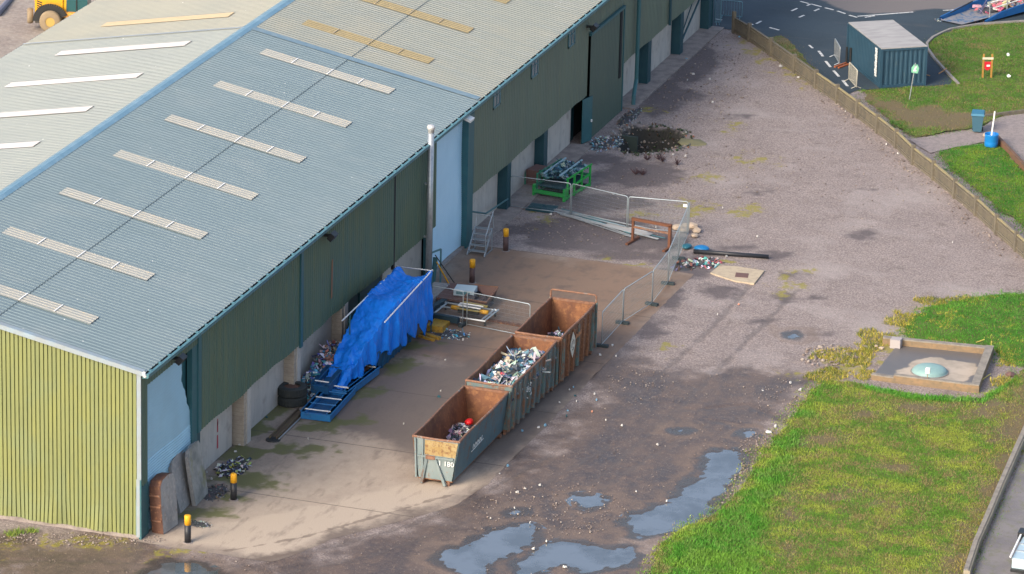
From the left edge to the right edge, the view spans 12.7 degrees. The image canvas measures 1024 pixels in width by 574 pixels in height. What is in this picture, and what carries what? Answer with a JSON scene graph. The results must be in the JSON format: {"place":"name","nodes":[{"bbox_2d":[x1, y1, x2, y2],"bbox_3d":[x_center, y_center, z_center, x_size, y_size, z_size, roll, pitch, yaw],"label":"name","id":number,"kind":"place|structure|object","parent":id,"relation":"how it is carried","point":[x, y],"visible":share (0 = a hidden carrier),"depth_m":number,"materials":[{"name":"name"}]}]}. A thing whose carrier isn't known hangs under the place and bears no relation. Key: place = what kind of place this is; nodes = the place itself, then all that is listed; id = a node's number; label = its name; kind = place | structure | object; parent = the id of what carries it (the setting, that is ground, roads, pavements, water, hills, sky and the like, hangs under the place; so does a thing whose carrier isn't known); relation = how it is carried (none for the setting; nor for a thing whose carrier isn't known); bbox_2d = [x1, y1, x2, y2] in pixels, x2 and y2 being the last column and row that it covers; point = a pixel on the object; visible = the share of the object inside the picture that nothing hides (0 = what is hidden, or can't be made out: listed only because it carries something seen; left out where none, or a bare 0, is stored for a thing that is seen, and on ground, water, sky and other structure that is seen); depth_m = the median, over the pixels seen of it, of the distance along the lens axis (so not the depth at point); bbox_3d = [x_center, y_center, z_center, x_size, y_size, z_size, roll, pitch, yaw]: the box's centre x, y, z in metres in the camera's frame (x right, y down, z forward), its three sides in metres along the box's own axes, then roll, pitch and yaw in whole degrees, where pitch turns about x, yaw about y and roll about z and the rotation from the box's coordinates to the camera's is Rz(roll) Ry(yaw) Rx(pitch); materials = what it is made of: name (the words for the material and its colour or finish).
{"place":"outdoors","nodes":[
{"label":"outdoors","id":0,"kind":"place"},
{"bbox_2d":[0,29,1023,573],"bbox_3d":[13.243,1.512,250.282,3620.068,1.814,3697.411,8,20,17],"label":"ground","id":1,"kind":"structure","parent":0,"point":[834,273],"depth_m":250.78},
{"bbox_2d":[0,0,93,57],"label":"dirt yard","id":2,"kind":"structure","parent":1,"relation":"on","point":[17,30],"depth_m":297.58,"materials":[{"name":"soil"}]},
{"bbox_2d":[27,0,90,30],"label":"wheel loader","id":3,"kind":"object","parent":2,"relation":"on","point":[48,14],"visible":0.69,"depth_m":295.87,"materials":[{"name":"yellow metal"}]},
{"bbox_2d":[148,562,220,573],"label":"puddle","id":4,"kind":"object","parent":1,"relation":"on","point":[180,568],"visible":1,"depth_m":212.45,"materials":[{"name":"liquid"}]},
{"bbox_2d":[0,0,713,539],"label":"warehouse","id":5,"kind":"structure","parent":1,"relation":"on","point":[220,220],"depth_m":240.16,"materials":[{"name":"grey metal"}]},
{"bbox_2d":[349,277,379,312],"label":"side door","id":6,"kind":"structure","parent":5,"relation":"in","point":[353,302],"depth_m":243.67,"materials":[{"name":"teal metal"}]},
{"bbox_2d":[531,59,538,79],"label":"window","id":7,"kind":"structure","parent":5,"relation":"in","point":[535,66],"depth_m":265.31,"materials":[{"name":"glass"}]},
{"bbox_2d":[581,96,592,143],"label":"side door","id":8,"kind":"structure","parent":5,"relation":"in","point":[586,132],"depth_m":276.18,"materials":[{"name":"teal metal"}]},
{"bbox_2d":[589,5,625,136],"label":"sliding door","id":9,"kind":"structure","parent":5,"relation":"in","point":[608,40],"depth_m":279.09,"materials":[{"name":"teal metal"}]},
{"bbox_2d":[131,246,692,560],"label":"concrete yard","id":10,"kind":"structure","parent":1,"relation":"on","point":[349,468],"depth_m":229.13,"materials":[{"name":"concrete"}]},
{"bbox_2d":[149,472,177,533],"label":"leaning slab","id":11,"kind":"structure","parent":10,"relation":"on","point":[163,502],"depth_m":216.21,"materials":[{"name":"concrete"}]},
{"bbox_2d":[168,450,190,513],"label":"leaning slab","id":12,"kind":"structure","parent":10,"relation":"on","point":[177,467],"depth_m":219.17,"materials":[{"name":"concrete"}]},
{"bbox_2d":[183,514,192,543],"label":"bollard","id":13,"kind":"object","parent":10,"relation":"on","point":[187,528],"visible":1,"depth_m":215.13,"materials":[{"name":"metal"}]},
{"bbox_2d":[185,440,207,505],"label":"leaning slab","id":14,"kind":"structure","parent":10,"relation":"on","point":[196,474],"depth_m":219.91,"materials":[{"name":"concrete"}]},
{"bbox_2d":[203,483,229,501],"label":"litter pile","id":15,"kind":"object","parent":10,"relation":"on","point":[217,491],"visible":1,"depth_m":221.45,"materials":[{"name":"grey"}]},
{"bbox_2d":[213,455,251,478],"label":"litter pile","id":16,"kind":"object","parent":10,"relation":"on","point":[237,466],"visible":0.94,"depth_m":224.44,"materials":[{"name":"plastic"}]},
{"bbox_2d":[229,472,237,501],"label":"bollard","id":17,"kind":"object","parent":10,"relation":"on","point":[233,487],"visible":1,"depth_m":220.37,"materials":[{"name":"metal"}]},
{"bbox_2d":[266,407,300,442],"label":"steel channel","id":18,"kind":"object","parent":10,"relation":"on","point":[285,426],"visible":1,"depth_m":229.76,"materials":[{"name":"grey metal"}]},
{"bbox_2d":[278,394,306,407],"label":"lorry tyre","id":19,"kind":"object","parent":10,"relation":"on","point":[292,402],"visible":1,"depth_m":232.61,"materials":[{"name":"rubber"}]},
{"bbox_2d":[278,381,306,397],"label":"lorry tyre","id":20,"kind":"object","parent":19,"relation":"on","point":[297,389],"visible":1,"depth_m":232.56,"materials":[{"name":"rubber"}]},
{"bbox_2d":[301,367,323,398],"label":"refuse heap","id":21,"kind":"object","parent":10,"relation":"on","point":[308,377],"visible":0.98,"depth_m":234.36,"materials":[{"name":"plastic"}]},
{"bbox_2d":[301,340,340,376],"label":"refuse heap","id":22,"kind":"object","parent":10,"relation":"on","point":[325,356],"visible":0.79,"depth_m":236.13,"materials":[{"name":"plastic"}]},
{"bbox_2d":[300,386,356,421],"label":"conveyor frame","id":23,"kind":"object","parent":10,"relation":"on","point":[319,406],"visible":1,"depth_m":232.17,"materials":[{"name":"blue metal"}]},
{"bbox_2d":[330,365,380,395],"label":"conveyor frame","id":24,"kind":"object","parent":10,"relation":"on","point":[366,378],"visible":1,"depth_m":235.42,"materials":[{"name":"blue metal"}]},
{"bbox_2d":[310,363,341,394],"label":"conveyor frame","id":25,"kind":"object","parent":24,"relation":"on","point":[326,385],"visible":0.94,"depth_m":234.20,"materials":[{"name":"blue metal"}]},
{"bbox_2d":[341,265,432,334],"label":"pole frame","id":26,"kind":"object","parent":10,"relation":"on","point":[349,314],"visible":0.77,"depth_m":239.25,"materials":[{"name":"white metal"}]},
{"bbox_2d":[326,266,432,389],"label":"tarpaulin","id":27,"kind":"object","parent":26,"relation":"on","point":[366,340],"visible":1,"depth_m":237.87,"materials":[{"name":"plastic"}]},
{"bbox_2d":[365,333,411,369],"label":"blue skip","id":28,"kind":"object","parent":10,"relation":"on","point":[384,358],"visible":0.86,"depth_m":239.01,"materials":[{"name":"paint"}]},
{"bbox_2d":[418,331,440,341],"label":"yellow beam","id":29,"kind":"structure","parent":10,"relation":"on","point":[429,337],"depth_m":242.94,"materials":[{"name":"metal"}]},
{"bbox_2d":[427,318,449,332],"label":"yellow block","id":30,"kind":"object","parent":10,"relation":"on","point":[439,326],"depth_m":244.03,"materials":[{"name":"metal"}]},
{"bbox_2d":[432,282,449,302],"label":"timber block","id":31,"kind":"object","parent":10,"relation":"on","point":[438,289],"depth_m":249.28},
{"bbox_2d":[432,248,454,283],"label":"door frame panel","id":32,"kind":"object","parent":10,"relation":"on","point":[435,263],"visible":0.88,"depth_m":250.43,"materials":[{"name":"metal"}]},
{"bbox_2d":[433,298,459,323],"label":"dark beam","id":33,"kind":"structure","parent":10,"relation":"on","point":[450,318],"depth_m":245.29,"materials":[{"name":"metal"}]},
{"bbox_2d":[432,286,465,327],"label":"fence panel","id":34,"kind":"object","parent":10,"relation":"on","point":[462,324],"visible":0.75,"depth_m":244.85,"materials":[{"name":"metal"}]},
{"bbox_2d":[432,328,470,339],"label":"litter pile","id":35,"kind":"object","parent":10,"relation":"on","point":[453,334],"visible":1,"depth_m":243.55,"materials":[{"name":"plastic"}]},
{"bbox_2d":[412,385,510,486],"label":"open skip","id":36,"kind":"object","parent":10,"relation":"on","point":[439,456],"visible":0.99,"depth_m":225.55,"materials":[{"name":"teal paint"}]},
{"bbox_2d":[446,422,472,440],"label":"scrap heap","id":37,"kind":"object","parent":36,"relation":"in","point":[459,431],"visible":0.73,"depth_m":227.30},
{"bbox_2d":[435,301,498,325],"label":"ram frame","id":38,"kind":"object","parent":10,"relation":"on","point":[469,310],"visible":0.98,"depth_m":245.69,"materials":[{"name":"metal"}]},
{"bbox_2d":[446,281,493,306],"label":"black scrap","id":39,"kind":"object","parent":10,"relation":"on","point":[479,297],"visible":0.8,"depth_m":248.19,"materials":[{"name":"metal"}]},
{"bbox_2d":[436,283,471,301],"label":"steel plate","id":40,"kind":"object","parent":39,"relation":"on","point":[451,297],"visible":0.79,"depth_m":248.33,"materials":[{"name":"metal"}]},
{"bbox_2d":[453,284,476,295],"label":"white box","id":41,"kind":"object","parent":39,"relation":"on","point":[465,289],"visible":0.79,"depth_m":248.19,"materials":[{"name":"metal"}]},
{"bbox_2d":[468,259,475,283],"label":"bollard","id":42,"kind":"object","parent":10,"relation":"on","point":[472,272],"visible":1,"depth_m":251.40,"materials":[{"name":"metal"}]},
{"bbox_2d":[466,211,493,256],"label":"access steps","id":43,"kind":"structure","parent":10,"relation":"on","point":[480,239],"depth_m":256.47,"materials":[{"name":"metal"}]},
{"bbox_2d":[462,284,498,309],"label":"scrap bucket","id":44,"kind":"object","parent":10,"relation":"on","point":[487,290],"visible":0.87,"depth_m":248.85,"materials":[{"name":"metal"}]},
{"bbox_2d":[466,292,530,333],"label":"fence panel","id":45,"kind":"object","parent":10,"relation":"on","point":[492,310],"visible":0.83,"depth_m":243.89,"materials":[{"name":"metal"}]},
{"bbox_2d":[483,317,521,326],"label":"scaffold board","id":46,"kind":"object","parent":10,"relation":"on","point":[503,322],"visible":0.64,"depth_m":245.45,"materials":[{"name":"wood"}]},
{"bbox_2d":[501,228,509,251],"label":"bollard","id":47,"kind":"object","parent":10,"relation":"on","point":[505,239],"visible":1,"depth_m":256.72,"materials":[{"name":"metal"}]},
{"bbox_2d":[465,334,558,434],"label":"open skip","id":48,"kind":"object","parent":10,"relation":"on","point":[524,401],"visible":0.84,"depth_m":232.77,"materials":[{"name":"paint"}]},
{"bbox_2d":[473,346,557,400],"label":"scrap heap","id":49,"kind":"object","parent":48,"relation":"in","point":[524,361],"visible":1,"depth_m":232.74,"materials":[{"name":"metal"}]},
{"bbox_2d":[515,288,597,386],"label":"open skip","id":50,"kind":"object","parent":10,"relation":"on","point":[574,320],"visible":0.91,"depth_m":239.96,"materials":[{"name":"paint"}]},
{"bbox_2d":[596,290,629,347],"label":"fence panel","id":51,"kind":"object","parent":10,"relation":"on","point":[619,322],"visible":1,"depth_m":243.85,"materials":[{"name":"metal"}]},
{"bbox_2d":[623,271,658,320],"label":"fence panel","id":52,"kind":"object","parent":10,"relation":"on","point":[649,303],"visible":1,"depth_m":247.38,"materials":[{"name":"metal"}]},
{"bbox_2d":[652,251,674,301],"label":"fence panel","id":53,"kind":"object","parent":10,"relation":"on","point":[664,282],"visible":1,"depth_m":250.75,"materials":[{"name":"metal"}]},
{"bbox_2d":[439,521,546,573],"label":"puddle","id":54,"kind":"object","parent":1,"relation":"on","point":[476,557],"visible":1,"depth_m":215.56,"materials":[{"name":"liquid"}]},
{"bbox_2d":[0,35,1016,573],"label":"loose stones","id":55,"kind":"object","parent":1,"relation":"on","point":[820,347],"visible":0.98,"depth_m":241.91,"materials":[{"name":"stone"}]},
{"bbox_2d":[524,164,547,186],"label":"crate","id":56,"kind":"object","parent":1,"relation":"on","point":[532,171],"visible":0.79,"depth_m":268.09,"materials":[{"name":"paint"}]},
{"bbox_2d":[510,176,570,213],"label":"fence panel","id":57,"kind":"object","parent":1,"relation":"on","point":[541,192],"visible":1,"depth_m":263.39,"materials":[{"name":"metal"}]},
{"bbox_2d":[525,203,556,212],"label":"dark sheet","id":58,"kind":"object","parent":1,"relation":"on","point":[539,206],"visible":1,"depth_m":264.06,"materials":[{"name":"grey metal"}]},
{"bbox_2d":[532,158,591,201],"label":"green stillage","id":59,"kind":"object","parent":1,"relation":"on","point":[575,179],"visible":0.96,"depth_m":266.81,"materials":[{"name":"paint"}]},
{"bbox_2d":[539,158,587,180],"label":"scrap load","id":60,"kind":"object","parent":59,"relation":"on","point":[555,172],"visible":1,"depth_m":267.08},
{"bbox_2d":[516,538,636,573],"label":"puddle","id":61,"kind":"object","parent":1,"relation":"on","point":[585,559],"visible":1,"depth_m":214.91,"materials":[{"name":"liquid"}]},
{"bbox_2d":[565,491,608,510],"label":"puddle","id":62,"kind":"object","parent":1,"relation":"on","point":[590,501],"visible":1,"depth_m":221.78,"materials":[{"name":"liquid"}]},
{"bbox_2d":[472,26,723,244],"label":"wall apron","id":63,"kind":"object","parent":1,"relation":"on","point":[666,69],"depth_m":284.99,"materials":[{"name":"concrete"}]},
{"bbox_2d":[571,184,627,226],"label":"fence panel","id":64,"kind":"object","parent":1,"relation":"on","point":[603,202],"visible":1,"depth_m":261.79,"materials":[{"name":"metal"}]},
{"bbox_2d":[587,135,622,152],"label":"plastic heap","id":65,"kind":"object","parent":1,"relation":"on","point":[598,143],"visible":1,"depth_m":276.54,"materials":[{"name":"plastic"}]},
{"bbox_2d":[616,107,642,126],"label":"plastic heap","id":66,"kind":"object","parent":1,"relation":"on","point":[629,116],"visible":1,"depth_m":281.67,"materials":[{"name":"plastic"}]},
{"bbox_2d":[622,135,637,152],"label":"pit wall","id":67,"kind":"structure","parent":1,"relation":"on","point":[632,141],"depth_m":278.81,"materials":[{"name":"concrete"}]},
{"bbox_2d":[604,121,693,155],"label":"pit rubble","id":68,"kind":"object","parent":1,"relation":"on","point":[623,129],"visible":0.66,"depth_m":278.74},
{"bbox_2d":[625,217,675,251],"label":"rusty trestle","id":69,"kind":"object","parent":1,"relation":"on","point":[633,227],"visible":0.91,"depth_m":258.16,"materials":[{"name":"metal"}]},
{"bbox_2d":[627,196,688,232],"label":"fence panel","id":70,"kind":"object","parent":1,"relation":"on","point":[654,209],"visible":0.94,"depth_m":260.42,"materials":[{"name":"metal"}]},
{"bbox_2d":[668,226,684,280],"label":"fence panel","id":71,"kind":"object","parent":1,"relation":"on","point":[676,257],"visible":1,"depth_m":254.55,"materials":[{"name":"metal"}]},
{"bbox_2d":[619,450,742,538],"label":"puddle","id":72,"kind":"object","parent":1,"relation":"on","point":[718,472],"visible":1,"depth_m":221.85,"materials":[{"name":"liquid"}]},
{"bbox_2d":[671,258,695,270],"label":"litter pile","id":73,"kind":"object","parent":1,"relation":"on","point":[682,265],"visible":1,"depth_m":255.12,"materials":[{"name":"plastic"}]},
{"bbox_2d":[679,202,689,254],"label":"fence panel","id":74,"kind":"object","parent":1,"relation":"on","point":[688,206],"visible":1,"depth_m":258.27,"materials":[{"name":"metal"}]},
{"bbox_2d":[677,138,706,145],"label":"fallen slab","id":75,"kind":"object","parent":1,"relation":"on","point":[692,142],"depth_m":276.94,"materials":[{"name":"concrete"}]},
{"bbox_2d":[693,256,723,268],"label":"litter pile","id":76,"kind":"object","parent":1,"relation":"on","point":[706,262],"visible":1,"depth_m":255.65,"materials":[{"name":"plastic"}]},
{"bbox_2d":[693,249,768,258],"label":"black pole","id":77,"kind":"object","parent":1,"relation":"on","point":[737,254],"visible":1,"depth_m":256.94,"materials":[{"name":"metal"}]},
{"bbox_2d":[710,265,763,284],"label":"cover slab","id":78,"kind":"structure","parent":1,"relation":"on","point":[750,276],"depth_m":253.99,"materials":[{"name":"concrete"}]},
{"bbox_2d":[731,11,1023,258],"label":"timber fence","id":79,"kind":"object","parent":1,"relation":"on","point":[990,219],"visible":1,"depth_m":278.66,"materials":[{"name":"wood"}]},
{"bbox_2d":[803,294,1023,572],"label":"dry grass","id":80,"kind":"structure","parent":1,"relation":"on","point":[867,350],"depth_m":241.99,"materials":[{"name":"plant"}]},
{"bbox_2d":[871,335,993,392],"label":"basin","id":81,"kind":"object","parent":1,"relation":"on","point":[987,353],"visible":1,"depth_m":238.57,"materials":[{"name":"concrete"}]},
{"bbox_2d":[926,20,1023,83],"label":"kerb","id":82,"kind":"structure","parent":1,"relation":"on","point":[947,72],"depth_m":300.94,"materials":[{"name":"concrete"}]},
{"bbox_2d":[963,426,1023,573],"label":"curb","id":83,"kind":"structure","parent":1,"relation":"on","point":[994,503],"depth_m":221.52,"materials":[{"name":"concrete"}]},
{"bbox_2d":[974,453,1023,573],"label":"footpath","id":84,"kind":"structure","parent":1,"relation":"on","point":[997,553],"depth_m":218.96,"materials":[{"name":"concrete"}]},
{"bbox_2d":[1010,528,1023,573],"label":"equipment trailer","id":85,"kind":"object","parent":84,"relation":"on","point":[1017,562],"visible":1,"depth_m":213.53,"materials":[{"name":"white metal"}]},
{"bbox_2d":[985,109,1023,116],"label":"timber edging","id":86,"kind":"object","parent":1,"relation":"on","point":[1013,112],"visible":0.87,"depth_m":284.11,"materials":[{"name":"wood"}]},
{"bbox_2d":[998,136,1023,170],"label":"timber edging","id":87,"kind":"object","parent":1,"relation":"on","point":[1006,147],"visible":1,"depth_m":275.78,"materials":[{"name":"wood"}]},
{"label":"steel pole","id":88,"kind":"object","parent":1,"relation":"on","visible":0},
{"bbox_2d":[603,223,652,235],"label":"pale board","id":89,"kind":"object","parent":88,"relation":"on","point":[635,231],"visible":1,"depth_m":260.73,"materials":[{"name":"wood"}]},
{"bbox_2d":[762,34,831,91],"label":"grass","id":90,"kind":"structure","parent":0,"point":[793,53],"depth_m":295.87,"materials":[{"name":"plant"}]},
{"bbox_2d":[636,366,1023,573],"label":"lawn","id":91,"kind":"structure","parent":0,"point":[1007,432],"depth_m":224.75,"materials":[{"name":"plant"}]},
{"bbox_2d":[713,0,1023,93],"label":"road","id":92,"kind":"structure","parent":0,"point":[822,28],"depth_m":303.52,"materials":[{"name":"asphalt"}]},
{"bbox_2d":[834,47,851,67],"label":"pallet forks","id":93,"kind":"object","parent":92,"relation":"on","point":[845,62],"visible":0.88,"depth_m":293.67,"materials":[{"name":"orange metal"}]},
{"bbox_2d":[844,62,859,88],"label":"crowd barrier","id":94,"kind":"object","parent":92,"relation":"on","point":[856,76],"visible":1,"depth_m":289.27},
{"bbox_2d":[846,20,927,87],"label":"shipping container","id":95,"kind":"object","parent":92,"relation":"on","point":[888,53],"visible":0.98,"depth_m":289.60,"materials":[{"name":"metal"}]},
{"bbox_2d":[939,0,1023,23],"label":"ramp trailer","id":96,"kind":"object","parent":92,"relation":"on","point":[963,14],"visible":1,"depth_m":304.74,"materials":[{"name":"blue metal"}]},
{"bbox_2d":[969,0,1023,13],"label":"trailer rubbish","id":97,"kind":"object","parent":96,"relation":"on","point":[984,8],"visible":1,"depth_m":305.41,"materials":[{"name":"plastic"}]},
{"bbox_2d":[876,346,981,381],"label":"basin floor","id":98,"kind":"structure","parent":0,"point":[960,366],"depth_m":241.31,"materials":[{"name":"concrete"}]},
{"bbox_2d":[890,336,902,348],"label":"concrete block","id":99,"kind":"structure","parent":98,"relation":"on","point":[895,342],"depth_m":243.10,"materials":[{"name":"concrete"}]},
{"bbox_2d":[910,363,948,377],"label":"domed cover","id":100,"kind":"object","parent":98,"relation":"on","point":[938,371],"visible":1,"depth_m":239.30,"materials":[{"name":"plastic"}]},
{"bbox_2d":[855,21,1023,138],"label":"lawn","id":101,"kind":"structure","parent":0,"point":[921,112],"depth_m":287.40,"materials":[{"name":"plant"}]},
{"bbox_2d":[982,54,993,77],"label":"sign","id":102,"kind":"object","parent":101,"relation":"on","point":[987,65],"visible":1,"depth_m":291.16,"materials":[{"name":"red wood"}]},
{"bbox_2d":[896,289,1023,367],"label":"lawn","id":103,"kind":"structure","parent":0,"point":[972,335],"depth_m":246.80,"materials":[{"name":"plant"}]},
{"bbox_2d":[909,114,1023,159],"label":"gravel track","id":104,"kind":"structure","parent":0,"point":[1010,130],"depth_m":279.36,"materials":[{"name":"gravel"}]},
{"bbox_2d":[971,109,984,131],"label":"wheelie bin","id":105,"kind":"object","parent":104,"relation":"on","point":[978,115],"visible":1,"depth_m":280.01,"materials":[{"name":"plastic"}]},
{"bbox_2d":[933,140,1023,234],"bbox_3d":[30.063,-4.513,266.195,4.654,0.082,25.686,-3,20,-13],"label":"lawn","id":106,"kind":"structure","parent":0,"point":[980,177],"depth_m":272.14,"materials":[{"name":"plant"}]},
{"bbox_2d":[984,132,998,147],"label":"blue barrel","id":107,"kind":"object","parent":106,"relation":"on","point":[991,141],"visible":1,"depth_m":277.24,"materials":[{"name":"plastic"}]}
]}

